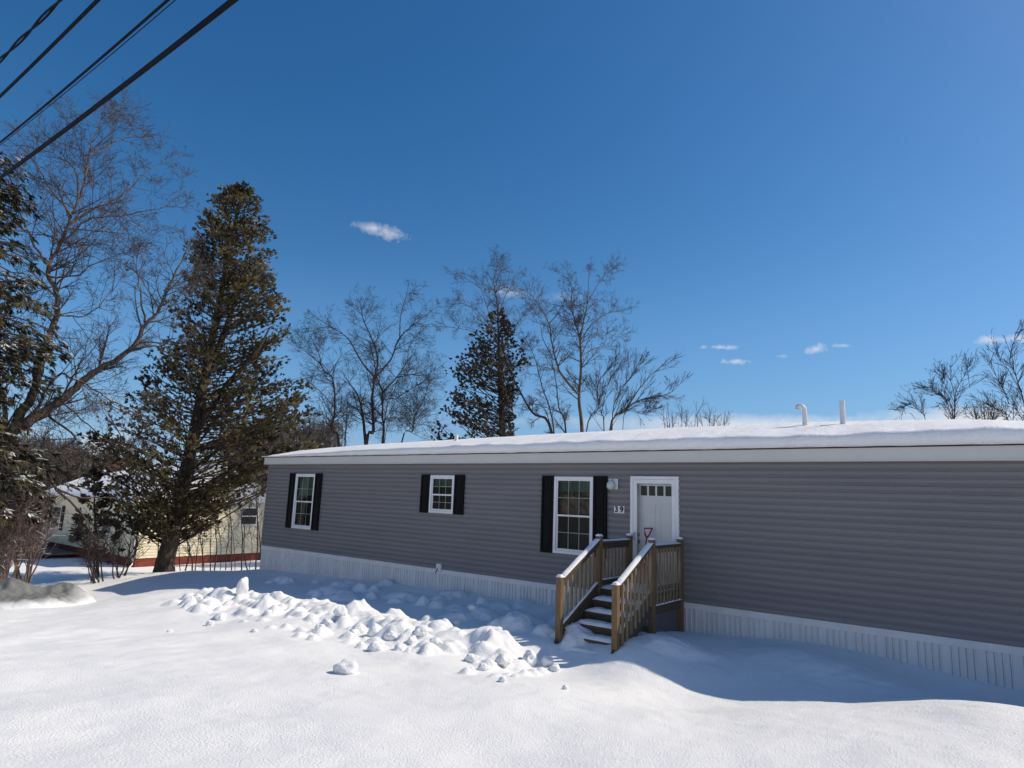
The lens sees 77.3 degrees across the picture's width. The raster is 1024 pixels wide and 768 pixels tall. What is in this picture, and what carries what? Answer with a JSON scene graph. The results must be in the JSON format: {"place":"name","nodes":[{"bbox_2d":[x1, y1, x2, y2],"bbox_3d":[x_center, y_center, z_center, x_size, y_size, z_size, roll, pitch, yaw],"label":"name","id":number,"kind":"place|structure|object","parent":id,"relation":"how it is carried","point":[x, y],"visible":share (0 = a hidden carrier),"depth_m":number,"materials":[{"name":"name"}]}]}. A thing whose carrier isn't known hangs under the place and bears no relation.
{"place":"outdoors","nodes":[
{"label":"outdoors","id":0,"kind":"place"},
{"bbox_2d":[0,0,62,62],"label":"overhead cable","id":1,"kind":"object","parent":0,"point":[39,20],"visible":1,"depth_m":9.96,"materials":[{"name":"black rubber"}]},
{"bbox_2d":[0,0,100,97],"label":"overhead cable","id":2,"kind":"object","parent":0,"point":[87,10],"visible":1,"depth_m":8.95,"materials":[{"name":"black rubber"}]},
{"bbox_2d":[0,0,169,142],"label":"overhead cable","id":3,"kind":"object","parent":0,"point":[145,19],"visible":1,"depth_m":7.64,"materials":[{"name":"black rubber"}]},
{"bbox_2d":[0,0,175,144],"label":"overhead wire","id":4,"kind":"object","parent":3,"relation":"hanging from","point":[94,68],"visible":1,"depth_m":7.53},
{"bbox_2d":[0,0,238,179],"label":"overhead cable","id":5,"kind":"object","parent":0,"point":[211,17],"visible":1,"depth_m":6.82,"materials":[{"name":"black rubber"}]},
{"bbox_2d":[0,524,1023,767],"bbox_3d":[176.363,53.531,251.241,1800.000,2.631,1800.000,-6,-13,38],"label":"snow ground","id":6,"kind":"structure","parent":0,"point":[115,675],"depth_m":6.84,"materials":[{"name":"white snow"}]},
{"bbox_2d":[0,480,42,581],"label":"bare shrub","id":7,"kind":"object","parent":6,"relation":"on","point":[7,560],"visible":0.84,"depth_m":16.81,"materials":[{"name":"brown plant"}]},
{"bbox_2d":[0,469,53,580],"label":"bare shrub","id":8,"kind":"object","parent":6,"relation":"on","point":[24,533],"visible":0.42,"depth_m":17.43,"materials":[{"name":"brown plant"}]},
{"bbox_2d":[0,480,83,582],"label":"bare shrub","id":9,"kind":"object","parent":6,"relation":"on","point":[28,574],"visible":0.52,"depth_m":18.41,"materials":[{"name":"brown plant"}]},
{"bbox_2d":[0,151,88,530],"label":"spruce tree","id":10,"kind":"object","parent":6,"relation":"on","point":[40,355],"visible":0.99,"depth_m":17.40,"materials":[{"name":"green plant"}]},
{"bbox_2d":[0,577,95,609],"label":"snow pile","id":11,"kind":"object","parent":6,"relation":"on","point":[16,594],"visible":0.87,"depth_m":14.74,"materials":[{"name":"white snow"}]},
{"bbox_2d":[64,507,115,583],"bbox_3d":[-13.313,5.067,20.173,1.476,2.408,2.809,9,-12,-33],"label":"bare shrub","id":12,"kind":"object","parent":6,"relation":"on","point":[90,557],"visible":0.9,"depth_m":20.06,"materials":[{"name":"brown plant"}]},
{"bbox_2d":[68,465,126,577],"bbox_3d":[-13.810,4.689,21.502,2.148,3.943,1.748,-6,-13,38],"label":"young conifer","id":13,"kind":"object","parent":6,"relation":"on","point":[101,503],"visible":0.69,"depth_m":21.49,"materials":[{"name":"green plant"}]},
{"bbox_2d":[0,76,234,549],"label":"bare tree","id":14,"kind":"object","parent":6,"relation":"on","point":[48,408],"visible":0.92,"depth_m":20.70,"materials":[{"name":"brown plant"}]},
{"bbox_2d":[80,514,157,578],"bbox_3d":[-13.313,5.342,21.065,2.168,2.136,2.573,-6,-13,38],"label":"bare shrub","id":15,"kind":"object","parent":6,"relation":"on","point":[134,548],"visible":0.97,"depth_m":21.37,"materials":[{"name":"brown plant"}]},
{"bbox_2d":[9,459,264,567],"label":"yellow house","id":16,"kind":"structure","parent":6,"relation":"on","point":[66,547],"depth_m":32.29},
{"bbox_2d":[49,505,61,529],"bbox_3d":[-25.093,7.340,35.227,1.400,1.300,0.050,-6,-13,38],"label":"window","id":17,"kind":"structure","parent":16,"relation":"in","point":[55,509],"depth_m":35.21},
{"bbox_2d":[101,512,114,534],"bbox_3d":[-19.567,6.736,30.974,1.200,1.100,0.050,-6,-13,38],"label":"window","id":18,"kind":"structure","parent":16,"relation":"in","point":[111,528],"depth_m":30.71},
{"bbox_2d":[47,466,265,502],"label":"roof snow","id":19,"kind":"structure","parent":16,"relation":"on","point":[74,491],"depth_m":33.33,"materials":[{"name":"white snow"}]},
{"bbox_2d":[239,507,258,525],"bbox_3d":[-13.564,6.817,33.005,0.050,0.970,1.000,-6,-13,38],"label":"window","id":20,"kind":"structure","parent":16,"relation":"in","point":[254,515],"depth_m":33.01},
{"bbox_2d":[134,470,165,553],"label":"bare sapling","id":21,"kind":"object","parent":6,"relation":"on","point":[160,525],"visible":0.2,"depth_m":23.29,"materials":[{"name":"brown plant"}]},
{"bbox_2d":[6,405,353,534],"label":"woods","id":22,"kind":"object","parent":6,"relation":"on","point":[66,460],"visible":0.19,"depth_m":48.35,"materials":[{"name":"brown plant"}]},
{"bbox_2d":[166,517,197,570],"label":"bare sapling","id":23,"kind":"object","parent":6,"relation":"on","point":[189,546],"visible":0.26,"depth_m":24.97,"materials":[{"name":"brown plant"}]},
{"bbox_2d":[172,520,208,570],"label":"bare sapling","id":24,"kind":"object","parent":6,"relation":"on","point":[186,550],"visible":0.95,"depth_m":23.44,"materials":[{"name":"brown plant"}]},
{"bbox_2d":[189,523,205,570],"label":"bare sapling","id":25,"kind":"object","parent":6,"relation":"on","point":[196,549],"visible":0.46,"depth_m":24.30,"materials":[{"name":"brown plant"}]},
{"bbox_2d":[183,488,215,570],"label":"bare sapling","id":26,"kind":"object","parent":6,"relation":"on","point":[199,538],"visible":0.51,"depth_m":23.80,"materials":[{"name":"brown plant"}]},
{"bbox_2d":[76,180,323,572],"bbox_3d":[-11.062,-0.440,24.700,8.102,15.932,8.052,3,-10,-4],"label":"cedar tree","id":27,"kind":"object","parent":6,"relation":"on","point":[201,415],"visible":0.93,"depth_m":23.88,"materials":[{"name":"green plant"}]},
{"bbox_2d":[194,516,214,570],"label":"bare sapling","id":28,"kind":"object","parent":6,"relation":"on","point":[204,542],"visible":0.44,"depth_m":24.32,"materials":[{"name":"brown plant"}]},
{"bbox_2d":[206,620,213,625],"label":"snow chunk","id":29,"kind":"object","parent":6,"relation":"on","point":[209,623],"visible":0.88,"depth_m":10.98,"materials":[{"name":"white snow"}]},
{"bbox_2d":[201,507,226,570],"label":"bare sapling","id":30,"kind":"object","parent":6,"relation":"on","point":[213,541],"visible":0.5,"depth_m":24.48,"materials":[{"name":"brown plant"}]},
{"bbox_2d":[207,517,227,569],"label":"bare sapling","id":31,"kind":"object","parent":6,"relation":"on","point":[220,542],"visible":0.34,"depth_m":26.19,"materials":[{"name":"brown plant"}]},
{"bbox_2d":[207,502,228,570],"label":"bare sapling","id":32,"kind":"object","parent":6,"relation":"on","point":[215,534],"visible":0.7,"depth_m":23.62,"materials":[{"name":"brown plant"}]},
{"bbox_2d":[214,612,225,620],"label":"snow chunk","id":33,"kind":"object","parent":6,"relation":"on","point":[220,616],"visible":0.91,"depth_m":11.56,"materials":[{"name":"white snow"}]},
{"bbox_2d":[211,487,246,570],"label":"bare sapling","id":34,"kind":"object","parent":6,"relation":"on","point":[230,519],"visible":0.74,"depth_m":23.79,"materials":[{"name":"brown plant"}]},
{"bbox_2d":[216,492,244,570],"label":"bare sapling","id":35,"kind":"object","parent":6,"relation":"on","point":[231,535],"visible":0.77,"depth_m":24.09,"materials":[{"name":"brown plant"}]},
{"bbox_2d":[224,511,240,569],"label":"bare sapling","id":36,"kind":"object","parent":6,"relation":"on","point":[228,524],"visible":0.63,"depth_m":26.23,"materials":[{"name":"brown plant"}]},
{"bbox_2d":[231,506,250,569],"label":"bare sapling","id":37,"kind":"object","parent":6,"relation":"on","point":[243,520],"visible":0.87,"depth_m":25.48,"materials":[{"name":"brown plant"}]},
{"bbox_2d":[236,577,248,594],"bbox_3d":[-5.758,4.335,13.664,0.155,0.449,0.279,16,4,39],"label":"snow chunk","id":38,"kind":"object","parent":6,"relation":"on","point":[242,586],"visible":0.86,"depth_m":13.60,"materials":[{"name":"white snow"}]},
{"bbox_2d":[231,486,253,569],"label":"bare sapling","id":39,"kind":"object","parent":6,"relation":"on","point":[242,530],"visible":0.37,"depth_m":25.55,"materials":[{"name":"brown plant"}]},
{"bbox_2d":[232,493,261,569],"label":"bare sapling","id":40,"kind":"object","parent":6,"relation":"on","point":[249,527],"visible":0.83,"depth_m":24.86,"materials":[{"name":"brown plant"}]},
{"bbox_2d":[241,481,264,557],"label":"bare sapling","id":41,"kind":"object","parent":6,"relation":"on","point":[258,523],"visible":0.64,"depth_m":25.63,"materials":[{"name":"brown plant"}]},
{"bbox_2d":[246,475,266,568],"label":"bare sapling","id":42,"kind":"object","parent":6,"relation":"on","point":[257,489],"visible":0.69,"depth_m":25.22,"materials":[{"name":"brown plant"}]},
{"bbox_2d":[264,609,271,614],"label":"snow chunk","id":43,"kind":"object","parent":6,"relation":"on","point":[268,611],"visible":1,"depth_m":11.65,"materials":[{"name":"white snow"}]},
{"bbox_2d":[322,618,332,625],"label":"snow chunk","id":44,"kind":"object","parent":6,"relation":"on","point":[326,621],"visible":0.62,"depth_m":10.78,"materials":[{"name":"white snow"}]},
{"bbox_2d":[333,606,347,616],"bbox_3d":[-2.927,3.901,10.977,0.231,0.170,0.263,-2,-11,23],"label":"snow chunk","id":45,"kind":"object","parent":6,"relation":"on","point":[338,611],"visible":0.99,"depth_m":10.89,"materials":[{"name":"white snow"}]},
{"bbox_2d":[333,658,357,674],"bbox_3d":[-1.919,3.298,7.448,0.300,0.188,0.274,-6,-13,38],"label":"snow chunk","id":46,"kind":"object","parent":6,"relation":"on","point":[346,666],"visible":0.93,"depth_m":7.36,"materials":[{"name":"white snow"}]},
{"bbox_2d":[349,629,359,635],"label":"snow chunk","id":47,"kind":"object","parent":6,"relation":"on","point":[356,631],"visible":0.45,"depth_m":10.02,"materials":[{"name":"white snow"}]},
{"bbox_2d":[277,277,453,446],"bbox_3d":[-8.294,1.578,35.572,9.826,16.268,6.891,4,-10,-12],"label":"bare tree","id":48,"kind":"object","parent":6,"relation":"on","point":[374,379],"visible":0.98,"depth_m":35.26,"materials":[{"name":"brown plant"}]},
{"bbox_2d":[367,623,381,636],"bbox_3d":[-2.152,3.884,10.042,0.221,0.249,0.220,-1,-10,16],"label":"snow chunk","id":49,"kind":"object","parent":6,"relation":"on","point":[374,629],"visible":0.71,"depth_m":9.98,"materials":[{"name":"white snow"}]},
{"bbox_2d":[367,641,383,651],"bbox_3d":[-1.959,3.775,9.197,0.239,0.148,0.220,5,-10,-15],"label":"snow chunk","id":50,"kind":"object","parent":6,"relation":"on","point":[373,646],"visible":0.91,"depth_m":9.13,"materials":[{"name":"white snow"}]},
{"bbox_2d":[383,631,396,640],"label":"snow chunk","id":51,"kind":"object","parent":6,"relation":"on","point":[390,636],"visible":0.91,"depth_m":9.74,"materials":[{"name":"white snow"}]},
{"bbox_2d":[394,643,406,650],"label":"snow chunk","id":52,"kind":"object","parent":6,"relation":"on","point":[400,647],"visible":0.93,"depth_m":9.19,"materials":[{"name":"white snow"}]},
{"bbox_2d":[407,635,416,644],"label":"snow chunk","id":53,"kind":"object","parent":6,"relation":"on","point":[412,640],"visible":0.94,"depth_m":9.57,"materials":[{"name":"white snow"}]},
{"bbox_2d":[414,625,432,635],"bbox_3d":[-1.373,3.792,9.851,0.295,0.172,0.208,6,-11,-20],"label":"snow chunk","id":54,"kind":"object","parent":6,"relation":"on","point":[422,630],"visible":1,"depth_m":9.78,"materials":[{"name":"white snow"}]},
{"bbox_2d":[429,637,441,644],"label":"snow chunk","id":55,"kind":"object","parent":6,"relation":"on","point":[436,640],"visible":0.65,"depth_m":9.48,"materials":[{"name":"white snow"}]},
{"bbox_2d":[453,620,459,624],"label":"snow chunk","id":56,"kind":"object","parent":6,"relation":"on","point":[456,622],"visible":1,"depth_m":11.11,"materials":[{"name":"white snow"}]},
{"bbox_2d":[464,653,478,662],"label":"snow chunk","id":57,"kind":"object","parent":6,"relation":"on","point":[471,657],"visible":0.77,"depth_m":8.82,"materials":[{"name":"white snow"}]},
{"bbox_2d":[468,604,476,610],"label":"snow chunk","id":58,"kind":"object","parent":6,"relation":"on","point":[472,607],"visible":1,"depth_m":11.87,"materials":[{"name":"white snow"}]},
{"bbox_2d":[430,307,530,440],"bbox_3d":[-1.305,2.391,32.618,4.832,13.194,4.543,-6,-13,38],"label":"cedar tree","id":59,"kind":"object","parent":6,"relation":"on","point":[502,390],"visible":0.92,"depth_m":32.55,"materials":[{"name":"green plant"}]},
{"bbox_2d":[477,663,490,670],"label":"snow chunk","id":60,"kind":"object","parent":6,"relation":"on","point":[483,667],"visible":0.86,"depth_m":8.38,"materials":[{"name":"white snow"}]},
{"bbox_2d":[431,246,549,427],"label":"bare tree","id":61,"kind":"object","parent":6,"relation":"on","point":[495,292],"visible":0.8,"depth_m":40.62,"materials":[{"name":"brown plant"}]},
{"bbox_2d":[498,676,505,682],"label":"snow chunk","id":62,"kind":"object","parent":6,"relation":"on","point":[502,679],"visible":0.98,"depth_m":7.20,"materials":[{"name":"white snow"}]},
{"bbox_2d":[495,653,512,666],"bbox_3d":[-0.116,3.804,8.828,0.240,0.180,0.255,-8,-14,43],"label":"snow chunk","id":63,"kind":"object","parent":6,"relation":"on","point":[504,659],"visible":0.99,"depth_m":8.76,"materials":[{"name":"white snow"}]},
{"bbox_2d":[522,649,536,665],"bbox_3d":[0.252,3.911,9.118,0.220,0.248,0.254,0,-10,14],"label":"snow chunk","id":64,"kind":"object","parent":6,"relation":"on","point":[529,657],"visible":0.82,"depth_m":9.05,"materials":[{"name":"white snow"}]},
{"bbox_2d":[495,330,572,433],"bbox_3d":[0.844,2.954,32.912,4.687,12.354,2.744,1,-10,7],"label":"bare tree","id":65,"kind":"object","parent":6,"relation":"on","point":[544,407],"visible":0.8,"depth_m":33.26,"materials":[{"name":"brown plant"}]},
{"bbox_2d":[541,655,552,665],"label":"snow chunk","id":66,"kind":"object","parent":6,"relation":"on","point":[546,660],"visible":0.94,"depth_m":9.08,"materials":[{"name":"white snow"}]},
{"bbox_2d":[550,664,559,671],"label":"snow chunk","id":67,"kind":"object","parent":6,"relation":"on","point":[555,667],"visible":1,"depth_m":8.91,"materials":[{"name":"white snow"}]},
{"bbox_2d":[562,684,568,689],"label":"snow chunk","id":68,"kind":"object","parent":6,"relation":"on","point":[564,687],"visible":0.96,"depth_m":7.14,"materials":[{"name":"white snow"}]},
{"bbox_2d":[504,253,639,431],"bbox_3d":[3.228,0.939,34.098,7.502,16.924,4.883,2,-10,-3],"label":"bare tree","id":69,"kind":"object","parent":6,"relation":"on","point":[577,321],"visible":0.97,"depth_m":34.82,"materials":[{"name":"brown plant"}]},
{"bbox_2d":[554,535,683,653],"bbox_3d":[1.806,3.585,10.475,1.100,2.080,2.446,-6,-13,38],"label":"wooden porch","id":70,"kind":"object","parent":6,"relation":"on","point":[641,610],"visible":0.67,"depth_m":10.36,"materials":[{"name":"brown wood"}]},
{"bbox_2d":[556,533,682,653],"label":"porch snow","id":71,"kind":"structure","parent":70,"relation":"on","point":[619,581],"depth_m":10.14,"materials":[{"name":"white snow"}]},
{"bbox_2d":[644,528,652,583],"bbox_3d":[2.393,3.077,11.401,0.400,1.003,0.477,-6,-13,38],"label":"snow shovel","id":72,"kind":"object","parent":70,"relation":"on","point":[646,536],"visible":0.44,"depth_m":11.57,"materials":[{"name":"red plastic"}]},
{"bbox_2d":[578,342,693,431],"bbox_3d":[5.694,3.114,29.168,5.541,10.651,3.294,2,-10,2],"label":"bare tree","id":73,"kind":"object","parent":6,"relation":"on","point":[624,409],"visible":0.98,"depth_m":29.80,"materials":[{"name":"brown plant"}]},
{"bbox_2d":[260,400,1023,690],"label":"mobile home","id":74,"kind":"object","parent":6,"relation":"on","point":[913,555],"visible":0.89,"depth_m":10.74,"materials":[{"name":"grey plastic"}]},
{"bbox_2d":[291,474,323,529],"bbox_3d":[-5.829,3.371,18.404,0.931,1.539,0.414,-6,-13,38],"label":"window","id":75,"kind":"structure","parent":74,"relation":"in","point":[304,483],"depth_m":18.54,"materials":[{"name":"clear glass"}]},
{"bbox_2d":[428,475,454,513],"bbox_3d":[-1.532,2.614,15.155,0.783,0.876,0.414,-6,-13,38],"label":"window","id":76,"kind":"structure","parent":74,"relation":"in","point":[441,493],"depth_m":15.21,"materials":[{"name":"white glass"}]},
{"bbox_2d":[553,476,592,555],"bbox_3d":[1.330,2.641,12.883,0.918,1.518,0.414,-6,-13,38],"label":"window","id":77,"kind":"structure","parent":74,"relation":"in","point":[573,496],"depth_m":12.97,"materials":[{"name":"clear glass"}]},
{"bbox_2d":[633,479,675,583],"bbox_3d":[2.575,2.709,11.621,0.840,1.931,0.072,-6,-13,38],"label":"storm door","id":78,"kind":"structure","parent":74,"relation":"in","point":[645,481],"depth_m":11.80,"materials":[{"name":"metal"}]},
{"bbox_2d":[637,479,671,580],"bbox_3d":[2.654,2.703,11.725,0.946,1.992,0.140,-6,-13,38],"label":"entry door","id":79,"kind":"structure","parent":74,"relation":"in","point":[654,501],"depth_m":11.84,"materials":[{"name":"white metal"}]},
{"bbox_2d":[653,399,707,427],"bbox_3d":[6.934,4.120,26.673,1.877,7.309,1.984,7,-11,-28],"label":"bare shrub","id":80,"kind":"object","parent":6,"relation":"on","point":[681,415],"visible":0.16,"depth_m":27.03,"materials":[{"name":"brown plant"}]},
{"bbox_2d":[695,406,733,426],"bbox_3d":[8.744,4.391,27.448,1.589,7.206,2.602,8,-12,-30],"label":"bare shrub","id":81,"kind":"object","parent":6,"relation":"on","point":[705,417],"visible":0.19,"depth_m":28.13,"materials":[{"name":"brown plant"}]},
{"bbox_2d":[888,348,990,419],"bbox_3d":[15.065,3.035,22.302,3.283,8.567,2.037,-6,-13,38],"label":"bare tree","id":82,"kind":"object","parent":6,"relation":"on","point":[935,389],"visible":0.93,"depth_m":22.66,"materials":[{"name":"brown plant"}]},
{"bbox_2d":[961,395,1023,419],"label":"bare shrub","id":83,"kind":"object","parent":6,"relation":"on","point":[993,417],"visible":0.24,"depth_m":19.85,"materials":[{"name":"brown plant"}]},
{"bbox_2d":[966,319,1023,420],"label":"bare tree","id":84,"kind":"object","parent":6,"relation":"on","point":[1000,384],"visible":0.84,"depth_m":20.98,"materials":[{"name":"brown plant"}]},
{"bbox_2d":[0,0,1023,465],"label":"sky","id":85,"kind":"structure","parent":0,"point":[816,204],"materials":[{"name":"blue"}]},
{"bbox_2d":[262,419,1023,456],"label":"roof snow","id":86,"kind":"structure","parent":0,"point":[887,433],"depth_m":11.31,"materials":[{"name":"white snow"}]}
]}

